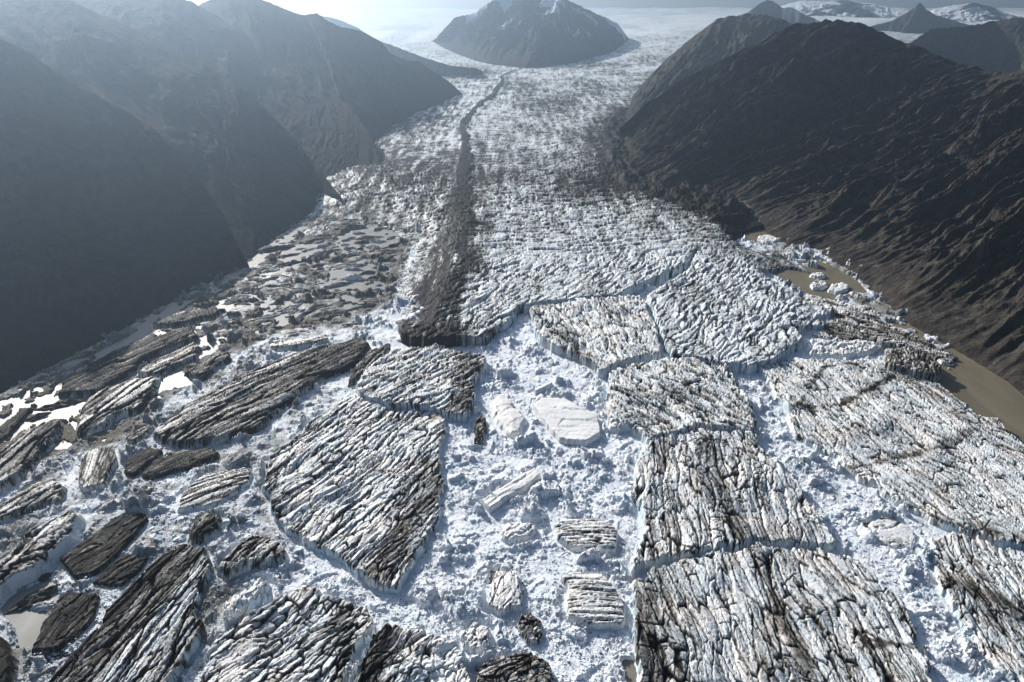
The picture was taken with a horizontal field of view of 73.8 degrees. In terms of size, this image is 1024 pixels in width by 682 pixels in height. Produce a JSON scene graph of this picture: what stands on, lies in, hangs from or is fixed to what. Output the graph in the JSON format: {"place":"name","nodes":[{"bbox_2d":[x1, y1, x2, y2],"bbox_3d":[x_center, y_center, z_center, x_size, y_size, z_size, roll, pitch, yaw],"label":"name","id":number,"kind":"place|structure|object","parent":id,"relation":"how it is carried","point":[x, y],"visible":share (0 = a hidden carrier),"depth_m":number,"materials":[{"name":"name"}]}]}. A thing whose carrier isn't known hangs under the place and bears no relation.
{"place":"outdoors","nodes":[
{"label":"outdoors","id":0,"kind":"place"},
{"bbox_2d":[0,39,248,393],"bbox_3d":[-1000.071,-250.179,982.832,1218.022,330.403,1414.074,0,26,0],"label":"mountain","id":1,"kind":"structure","parent":0,"point":[112,217],"depth_m":941.85,"materials":[{"name":"stone"}]},
{"bbox_2d":[0,0,341,260],"bbox_3d":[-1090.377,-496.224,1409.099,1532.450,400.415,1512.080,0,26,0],"label":"mountain","id":2,"kind":"structure","parent":0,"point":[255,169],"depth_m":1327.85,"materials":[{"name":"stone"}]},
{"bbox_2d":[71,0,381,177],"bbox_3d":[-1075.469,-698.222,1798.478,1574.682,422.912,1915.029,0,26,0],"label":"mountain","id":3,"kind":"structure","parent":0,"point":[331,137],"depth_m":1729.48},
{"bbox_2d":[199,0,461,140],"bbox_3d":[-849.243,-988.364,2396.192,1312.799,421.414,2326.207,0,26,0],"label":"mountain","id":4,"kind":"structure","parent":0,"point":[377,87],"depth_m":2150.32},
{"bbox_2d":[320,15,371,36],"bbox_3d":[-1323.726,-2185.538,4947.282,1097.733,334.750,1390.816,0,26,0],"label":"mountain","id":5,"kind":"structure","parent":0,"point":[340,23],"depth_m":4710.36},
{"bbox_2d":[374,25,433,44],"bbox_3d":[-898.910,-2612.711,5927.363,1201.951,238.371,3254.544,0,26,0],"label":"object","id":6,"kind":"structure","parent":0,"point":[400,27],"depth_m":5773.06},
{"bbox_2d":[382,42,482,75],"bbox_3d":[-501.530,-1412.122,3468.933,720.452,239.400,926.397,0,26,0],"label":"mountain","id":7,"kind":"structure","parent":0,"point":[441,69],"depth_m":3284.86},
{"bbox_2d":[0,218,1023,681],"bbox_3d":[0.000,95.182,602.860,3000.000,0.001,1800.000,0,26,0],"label":"lake water","id":8,"kind":"structure","parent":0,"point":[980,390],"depth_m":751.59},
{"bbox_2d":[0,636,18,681],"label":"ice slab","id":9,"kind":"structure","parent":8,"relation":"on","point":[9,664],"depth_m":396.71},
{"bbox_2d":[0,407,32,442],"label":"iceberg","id":10,"kind":"object","parent":8,"relation":"on","point":[8,427],"visible":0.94,"depth_m":632.35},
{"bbox_2d":[5,595,52,614],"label":"iceberg","id":11,"kind":"object","parent":8,"relation":"on","point":[23,604],"visible":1,"depth_m":444.27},
{"bbox_2d":[0,419,64,493],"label":"iceberg","id":12,"kind":"object","parent":8,"relation":"on","point":[22,452],"visible":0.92,"depth_m":588.49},
{"bbox_2d":[0,480,67,523],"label":"iceberg","id":13,"kind":"object","parent":8,"relation":"on","point":[36,496],"visible":0.9,"depth_m":531.57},
{"bbox_2d":[24,412,51,421],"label":"iceberg","id":14,"kind":"object","parent":8,"relation":"on","point":[34,417],"visible":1,"depth_m":647.76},
{"bbox_2d":[29,600,55,611],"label":"iceberg","id":15,"kind":"object","parent":8,"relation":"on","point":[43,606],"visible":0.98,"depth_m":442.33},
{"bbox_2d":[0,510,86,607],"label":"iceberg","id":16,"kind":"object","parent":8,"relation":"on","point":[38,552],"visible":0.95,"depth_m":476.79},
{"bbox_2d":[24,583,64,598],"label":"iceberg","id":17,"kind":"object","parent":8,"relation":"on","point":[51,590],"visible":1,"depth_m":453.21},
{"bbox_2d":[37,572,53,582],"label":"iceberg","id":18,"kind":"object","parent":8,"relation":"on","point":[44,577],"visible":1,"depth_m":464.44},
{"bbox_2d":[37,653,55,665],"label":"iceberg","id":19,"kind":"object","parent":8,"relation":"on","point":[47,658],"visible":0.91,"depth_m":406.85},
{"bbox_2d":[33,403,69,410],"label":"iceberg","id":20,"kind":"object","parent":8,"relation":"on","point":[53,406],"visible":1,"depth_m":663.63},
{"bbox_2d":[53,651,71,659],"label":"iceberg","id":21,"kind":"object","parent":8,"relation":"on","point":[61,655],"visible":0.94,"depth_m":408.44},
{"bbox_2d":[31,592,99,654],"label":"ice slab","id":22,"kind":"structure","parent":8,"relation":"on","point":[71,618],"depth_m":427.71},
{"bbox_2d":[55,399,83,404],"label":"iceberg","id":23,"kind":"object","parent":8,"relation":"on","point":[70,401],"visible":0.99,"depth_m":672.14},
{"bbox_2d":[78,446,117,492],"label":"iceberg","id":24,"kind":"object","parent":8,"relation":"on","point":[97,467],"visible":0.96,"depth_m":567.72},
{"bbox_2d":[60,512,148,579],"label":"ice slab","id":25,"kind":"structure","parent":8,"relation":"on","point":[96,552],"depth_m":486.42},
{"bbox_2d":[76,375,162,438],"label":"iceberg","id":26,"kind":"object","parent":8,"relation":"on","point":[104,408],"visible":0.97,"depth_m":657.92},
{"bbox_2d":[93,554,148,587],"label":"ice slab","id":27,"kind":"structure","parent":8,"relation":"on","point":[123,570],"depth_m":467.30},
{"bbox_2d":[58,327,199,398],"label":"iceberg","id":28,"kind":"object","parent":8,"relation":"on","point":[114,367],"visible":0.98,"depth_m":734.35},
{"bbox_2d":[49,544,212,681],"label":"ice slab","id":29,"kind":"structure","parent":8,"relation":"on","point":[152,628],"depth_m":416.63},
{"bbox_2d":[126,423,154,444],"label":"iceberg","id":30,"kind":"object","parent":8,"relation":"on","point":[140,432],"visible":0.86,"depth_m":617.26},
{"bbox_2d":[124,447,162,477],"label":"iceberg","id":31,"kind":"object","parent":8,"relation":"on","point":[137,464],"visible":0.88,"depth_m":579.43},
{"bbox_2d":[136,342,202,376],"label":"iceberg","id":32,"kind":"object","parent":8,"relation":"on","point":[177,359],"visible":0.94,"depth_m":739.74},
{"bbox_2d":[142,448,219,479],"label":"iceberg","id":33,"kind":"object","parent":8,"relation":"on","point":[169,463],"visible":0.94,"depth_m":577.31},
{"bbox_2d":[156,307,225,327],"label":"iceberg","id":34,"kind":"object","parent":8,"relation":"on","point":[191,316],"visible":0.91,"depth_m":846.81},
{"bbox_2d":[188,511,224,544],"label":"iceberg","id":35,"kind":"object","parent":8,"relation":"on","point":[207,525],"visible":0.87,"depth_m":500.83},
{"bbox_2d":[184,352,232,381],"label":"iceberg","id":36,"kind":"object","parent":8,"relation":"on","point":[201,372],"visible":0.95,"depth_m":728.50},
{"bbox_2d":[177,467,252,512],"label":"iceberg","id":37,"kind":"object","parent":8,"relation":"on","point":[205,491],"visible":0.94,"depth_m":544.66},
{"bbox_2d":[200,318,231,325],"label":"iceberg","id":38,"kind":"object","parent":8,"relation":"on","point":[225,321],"visible":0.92,"depth_m":840.64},
{"bbox_2d":[209,296,227,299],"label":"iceberg","id":39,"kind":"object","parent":8,"relation":"on","point":[216,298],"visible":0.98,"depth_m":911.07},
{"bbox_2d":[213,329,232,337],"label":"iceberg","id":40,"kind":"object","parent":8,"relation":"on","point":[219,333],"visible":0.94,"depth_m":813.83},
{"bbox_2d":[216,305,262,318],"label":"iceberg","id":41,"kind":"object","parent":8,"relation":"on","point":[243,310],"visible":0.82,"depth_m":875.13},
{"bbox_2d":[233,301,250,304],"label":"iceberg","id":42,"kind":"object","parent":8,"relation":"on","point":[241,303],"visible":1,"depth_m":896.08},
{"bbox_2d":[222,577,271,620],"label":"ice mound","id":43,"kind":"object","parent":8,"relation":"on","point":[247,601],"visible":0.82,"depth_m":440.91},
{"bbox_2d":[232,280,263,285],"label":"iceberg","id":44,"kind":"object","parent":8,"relation":"on","point":[241,283],"visible":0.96,"depth_m":958.51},
{"bbox_2d":[241,328,256,337],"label":"iceberg","id":45,"kind":"object","parent":8,"relation":"on","point":[246,332],"visible":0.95,"depth_m":812.74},
{"bbox_2d":[217,535,288,580],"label":"iceberg","id":46,"kind":"object","parent":8,"relation":"on","point":[252,553],"visible":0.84,"depth_m":472.55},
{"bbox_2d":[233,314,280,326],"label":"iceberg","id":47,"kind":"object","parent":8,"relation":"on","point":[259,319],"visible":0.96,"depth_m":848.77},
{"bbox_2d":[153,337,370,448],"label":"ice slab","id":48,"kind":"structure","parent":8,"relation":"on","point":[256,400],"depth_m":668.42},
{"bbox_2d":[253,323,277,330],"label":"iceberg","id":49,"kind":"object","parent":8,"relation":"on","point":[262,325],"visible":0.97,"depth_m":831.21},
{"bbox_2d":[254,266,278,274],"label":"iceberg","id":50,"kind":"object","parent":8,"relation":"on","point":[267,269],"visible":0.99,"depth_m":1008.34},
{"bbox_2d":[260,245,294,252],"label":"iceberg","id":51,"kind":"object","parent":8,"relation":"on","point":[274,248],"visible":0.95,"depth_m":1095.75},
{"bbox_2d":[259,272,304,282],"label":"iceberg","id":52,"kind":"object","parent":8,"relation":"on","point":[274,276],"visible":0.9,"depth_m":983.74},
{"bbox_2d":[253,282,312,297],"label":"iceberg","id":53,"kind":"object","parent":8,"relation":"on","point":[274,288],"visible":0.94,"depth_m":936.42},
{"bbox_2d":[273,303,300,311],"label":"iceberg","id":54,"kind":"object","parent":8,"relation":"on","point":[289,307],"visible":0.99,"depth_m":882.21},
{"bbox_2d":[200,584,377,681],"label":"ice slab","id":55,"kind":"structure","parent":8,"relation":"on","point":[305,633],"depth_m":411.78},
{"bbox_2d":[275,261,304,266],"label":"iceberg","id":56,"kind":"object","parent":8,"relation":"on","point":[290,264],"visible":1,"depth_m":1033.68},
{"bbox_2d":[272,326,322,338],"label":"iceberg","id":57,"kind":"object","parent":8,"relation":"on","point":[304,333],"visible":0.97,"depth_m":812.99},
{"bbox_2d":[270,335,328,351],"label":"iceberg","id":58,"kind":"object","parent":8,"relation":"on","point":[283,345],"visible":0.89,"depth_m":778.58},
{"bbox_2d":[304,226,317,235],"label":"iceberg","id":59,"kind":"object","parent":8,"relation":"on","point":[313,231],"visible":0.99,"depth_m":1181.07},
{"bbox_2d":[287,299,348,320],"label":"iceberg","id":60,"kind":"object","parent":8,"relation":"on","point":[317,310],"visible":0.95,"depth_m":870.47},
{"bbox_2d":[300,233,338,243],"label":"iceberg","id":61,"kind":"object","parent":8,"relation":"on","point":[320,238],"visible":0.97,"depth_m":1145.38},
{"bbox_2d":[306,249,332,257],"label":"iceberg","id":62,"kind":"object","parent":8,"relation":"on","point":[320,253],"visible":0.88,"depth_m":1073.31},
{"bbox_2d":[313,243,329,248],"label":"iceberg","id":63,"kind":"object","parent":8,"relation":"on","point":[321,246],"visible":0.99,"depth_m":1110.64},
{"bbox_2d":[317,224,331,232],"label":"iceberg","id":64,"kind":"object","parent":8,"relation":"on","point":[326,227],"visible":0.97,"depth_m":1196.38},
{"bbox_2d":[324,256,345,262],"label":"iceberg","id":65,"kind":"object","parent":8,"relation":"on","point":[335,260],"visible":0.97,"depth_m":1048.51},
{"bbox_2d":[321,281,354,288],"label":"iceberg","id":66,"kind":"object","parent":8,"relation":"on","point":[336,284],"visible":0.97,"depth_m":955.29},
{"bbox_2d":[324,263,356,269],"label":"iceberg","id":67,"kind":"object","parent":8,"relation":"on","point":[336,266],"visible":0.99,"depth_m":1026.39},
{"bbox_2d":[331,224,365,230],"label":"iceberg","id":68,"kind":"object","parent":8,"relation":"on","point":[355,227],"visible":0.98,"depth_m":1201.02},
{"bbox_2d":[340,322,361,327],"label":"iceberg","id":69,"kind":"object","parent":8,"relation":"on","point":[350,325],"visible":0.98,"depth_m":835.26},
{"bbox_2d":[344,273,361,280],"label":"iceberg","id":70,"kind":"object","parent":8,"relation":"on","point":[354,276],"visible":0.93,"depth_m":977.49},
{"bbox_2d":[342,267,363,270],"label":"iceberg","id":71,"kind":"object","parent":8,"relation":"on","point":[353,269],"visible":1,"depth_m":1012.28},
{"bbox_2d":[262,394,447,593],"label":"ice slab","id":72,"kind":"structure","parent":8,"relation":"on","point":[355,484],"depth_m":544.09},
{"bbox_2d":[353,240,369,244],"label":"iceberg","id":73,"kind":"object","parent":8,"relation":"on","point":[358,242],"visible":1,"depth_m":1127.68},
{"bbox_2d":[350,303,376,309],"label":"iceberg","id":74,"kind":"object","parent":8,"relation":"on","point":[362,305],"visible":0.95,"depth_m":885.11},
{"bbox_2d":[354,235,383,239],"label":"iceberg","id":75,"kind":"object","parent":8,"relation":"on","point":[368,237],"visible":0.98,"depth_m":1150.45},
{"bbox_2d":[348,343,390,386],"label":"ice slab","id":76,"kind":"structure","parent":8,"relation":"on","point":[370,358],"depth_m":736.06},
{"bbox_2d":[355,288,384,293],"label":"iceberg","id":77,"kind":"object","parent":8,"relation":"on","point":[376,290],"visible":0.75,"depth_m":935.09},
{"bbox_2d":[368,239,386,243],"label":"iceberg","id":78,"kind":"object","parent":8,"relation":"on","point":[378,241],"visible":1,"depth_m":1132.67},
{"bbox_2d":[368,249,399,255],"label":"iceberg","id":79,"kind":"object","parent":8,"relation":"on","point":[394,252],"visible":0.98,"depth_m":1080.30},
{"bbox_2d":[384,222,399,230],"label":"iceberg","id":80,"kind":"object","parent":8,"relation":"on","point":[395,225],"visible":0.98,"depth_m":1211.01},
{"bbox_2d":[354,623,470,681],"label":"ice slab","id":81,"kind":"structure","parent":8,"relation":"on","point":[395,653],"depth_m":396.04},
{"bbox_2d":[357,343,486,423],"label":"ice slab","id":82,"kind":"structure","parent":8,"relation":"on","point":[441,380],"depth_m":691.11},
{"bbox_2d":[460,622,492,654],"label":"ice block","id":83,"kind":"structure","parent":8,"relation":"on","point":[475,637],"depth_m":414.54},
{"bbox_2d":[474,415,486,444],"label":"ice block","id":84,"kind":"structure","parent":8,"relation":"on","point":[480,431],"depth_m":620.32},
{"bbox_2d":[0,346,995,681],"bbox_3d":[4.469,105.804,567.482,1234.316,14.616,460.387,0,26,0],"label":"ice rubble","id":85,"kind":"object","parent":8,"relation":"on","point":[900,558],"visible":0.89,"depth_m":477.29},
{"bbox_2d":[487,571,524,616],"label":"ice block","id":86,"kind":"structure","parent":8,"relation":"on","point":[505,596],"depth_m":444.95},
{"bbox_2d":[491,394,526,440],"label":"ice mound","id":87,"kind":"object","parent":8,"relation":"on","point":[510,421],"visible":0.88,"depth_m":637.85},
{"bbox_2d":[482,468,540,513],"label":"ice block","id":88,"kind":"structure","parent":8,"relation":"on","point":[513,489],"depth_m":541.46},
{"bbox_2d":[0,214,1023,681],"bbox_3d":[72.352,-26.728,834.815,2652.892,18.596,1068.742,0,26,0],"label":"brash ice","id":89,"kind":"structure","parent":8,"relation":"on","point":[378,328],"depth_m":540.93,"materials":[{"name":"ice"}]},
{"bbox_2d":[992,669,1001,676],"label":"ice chunk","id":90,"kind":"object","parent":89,"relation":"on","point":[996,672],"visible":1,"depth_m":392.42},
{"bbox_2d":[474,651,553,681],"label":"ice block","id":91,"kind":"structure","parent":8,"relation":"on","point":[525,666],"depth_m":394.98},
{"bbox_2d":[501,522,535,543],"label":"ice mound","id":92,"kind":"object","parent":8,"relation":"on","point":[517,533],"visible":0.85,"depth_m":498.87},
{"bbox_2d":[517,611,543,644],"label":"ice block","id":93,"kind":"structure","parent":8,"relation":"on","point":[530,630],"depth_m":422.20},
{"bbox_2d":[533,381,552,395],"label":"ice block","id":94,"kind":"structure","parent":8,"relation":"on","point":[542,389],"depth_m":689.18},
{"bbox_2d":[532,398,599,446],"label":"ice block","id":95,"kind":"structure","parent":8,"relation":"on","point":[565,421],"depth_m":631.53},
{"bbox_2d":[552,519,617,554],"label":"ice block","id":96,"kind":"structure","parent":8,"relation":"on","point":[578,535],"depth_m":495.44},
{"bbox_2d":[560,572,624,630],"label":"ice block","id":97,"kind":"structure","parent":8,"relation":"on","point":[594,602],"depth_m":437.24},
{"bbox_2d":[529,294,660,377],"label":"ice slab","id":98,"kind":"structure","parent":8,"relation":"on","point":[602,337],"depth_m":793.01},
{"bbox_2d":[606,416,624,434],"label":"ice block","id":99,"kind":"structure","parent":8,"relation":"on","point":[615,427],"depth_m":623.79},
{"bbox_2d":[606,357,756,447],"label":"ice slab","id":100,"kind":"structure","parent":8,"relation":"on","point":[666,397],"depth_m":658.28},
{"bbox_2d":[628,428,834,579],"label":"ice slab","id":101,"kind":"structure","parent":8,"relation":"on","point":[699,492],"depth_m":524.93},
{"bbox_2d":[757,235,779,242],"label":"iceberg","id":102,"kind":"object","parent":8,"relation":"on","point":[770,238],"visible":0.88,"depth_m":1140.06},
{"bbox_2d":[630,542,932,681],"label":"ice slab","id":103,"kind":"structure","parent":8,"relation":"on","point":[757,612],"depth_m":424.07,"materials":[{"name":"ice"}]},
{"bbox_2d":[809,272,825,279],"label":"iceberg","id":104,"kind":"object","parent":8,"relation":"on","point":[819,275],"visible":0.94,"depth_m":983.28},
{"bbox_2d":[810,280,827,289],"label":"iceberg","id":105,"kind":"object","parent":8,"relation":"on","point":[818,285],"visible":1,"depth_m":948.36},
{"bbox_2d":[827,282,847,294],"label":"iceberg","id":106,"kind":"object","parent":8,"relation":"on","point":[838,288],"visible":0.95,"depth_m":936.54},
{"bbox_2d":[805,295,883,317],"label":"ice slab","id":107,"kind":"structure","parent":8,"relation":"on","point":[827,303],"depth_m":884.91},
{"bbox_2d":[808,338,881,359],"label":"ice mound","id":108,"kind":"object","parent":8,"relation":"on","point":[836,348],"visible":0.86,"depth_m":765.24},
{"bbox_2d":[812,309,957,368],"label":"ice slab","id":109,"kind":"structure","parent":8,"relation":"on","point":[879,332],"depth_m":806.44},
{"bbox_2d":[758,357,1023,550],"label":"ice slab","id":110,"kind":"structure","parent":8,"relation":"on","point":[937,454],"depth_m":602.57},
{"bbox_2d":[868,517,915,547],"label":"ice floe","id":111,"kind":"object","parent":8,"relation":"on","point":[893,534],"visible":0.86,"depth_m":502.21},
{"bbox_2d":[881,346,941,382],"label":"iceberg","id":112,"kind":"object","parent":8,"relation":"on","point":[915,362],"visible":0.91,"depth_m":720.97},
{"bbox_2d":[928,531,1023,681],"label":"ice slab","id":113,"kind":"structure","parent":8,"relation":"on","point":[979,583],"depth_m":445.25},
{"bbox_2d":[432,0,628,68],"bbox_3d":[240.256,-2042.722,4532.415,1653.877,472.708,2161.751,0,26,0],"label":"mountain","id":114,"kind":"structure","parent":0,"point":[526,34],"depth_m":4198.87,"materials":[{"name":"rock"},{"name":"snow"}]},
{"bbox_2d":[188,0,1023,8],"label":"sky","id":115,"kind":"structure","parent":0,"point":[322,4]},
{"bbox_2d":[284,7,1023,374],"bbox_3d":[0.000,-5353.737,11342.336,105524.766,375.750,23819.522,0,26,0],"label":"glacier","id":116,"kind":"object","parent":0,"point":[514,191],"visible":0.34,"depth_m":1258.11,"materials":[{"name":"ice"}]},
{"bbox_2d":[626,13,791,118],"bbox_3d":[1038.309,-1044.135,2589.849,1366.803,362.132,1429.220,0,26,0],"label":"mountain","id":117,"kind":"structure","parent":0,"point":[716,40],"depth_m":2417.68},
{"bbox_2d":[738,0,821,23],"bbox_3d":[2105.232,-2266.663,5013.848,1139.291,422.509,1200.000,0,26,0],"label":"mountain","id":118,"kind":"structure","parent":0,"point":[791,15],"depth_m":4617.82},
{"bbox_2d":[619,19,1023,394],"bbox_3d":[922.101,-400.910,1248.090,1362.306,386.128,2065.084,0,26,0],"label":"mountain","id":119,"kind":"structure","parent":0,"point":[894,166],"depth_m":1245.43,"materials":[{"name":"stone"}]},
{"bbox_2d":[781,0,911,17],"bbox_3d":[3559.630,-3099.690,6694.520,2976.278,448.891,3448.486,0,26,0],"label":"mountain","id":120,"kind":"structure","parent":0,"point":[848,8],"depth_m":6454.75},
{"bbox_2d":[871,3,968,33],"bbox_3d":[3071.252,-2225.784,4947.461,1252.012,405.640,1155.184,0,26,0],"label":"mountain","id":121,"kind":"structure","parent":0,"point":[919,18],"depth_m":4729.42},
{"bbox_2d":[911,17,1023,72],"bbox_3d":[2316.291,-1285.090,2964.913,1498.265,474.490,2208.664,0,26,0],"label":"mountain","id":122,"kind":"structure","parent":0,"point":[996,46],"depth_m":2906.65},
{"bbox_2d":[930,3,1023,22],"bbox_3d":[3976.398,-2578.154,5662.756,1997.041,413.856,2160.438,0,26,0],"label":"mountain","id":123,"kind":"structure","parent":0,"point":[971,12],"depth_m":5571.27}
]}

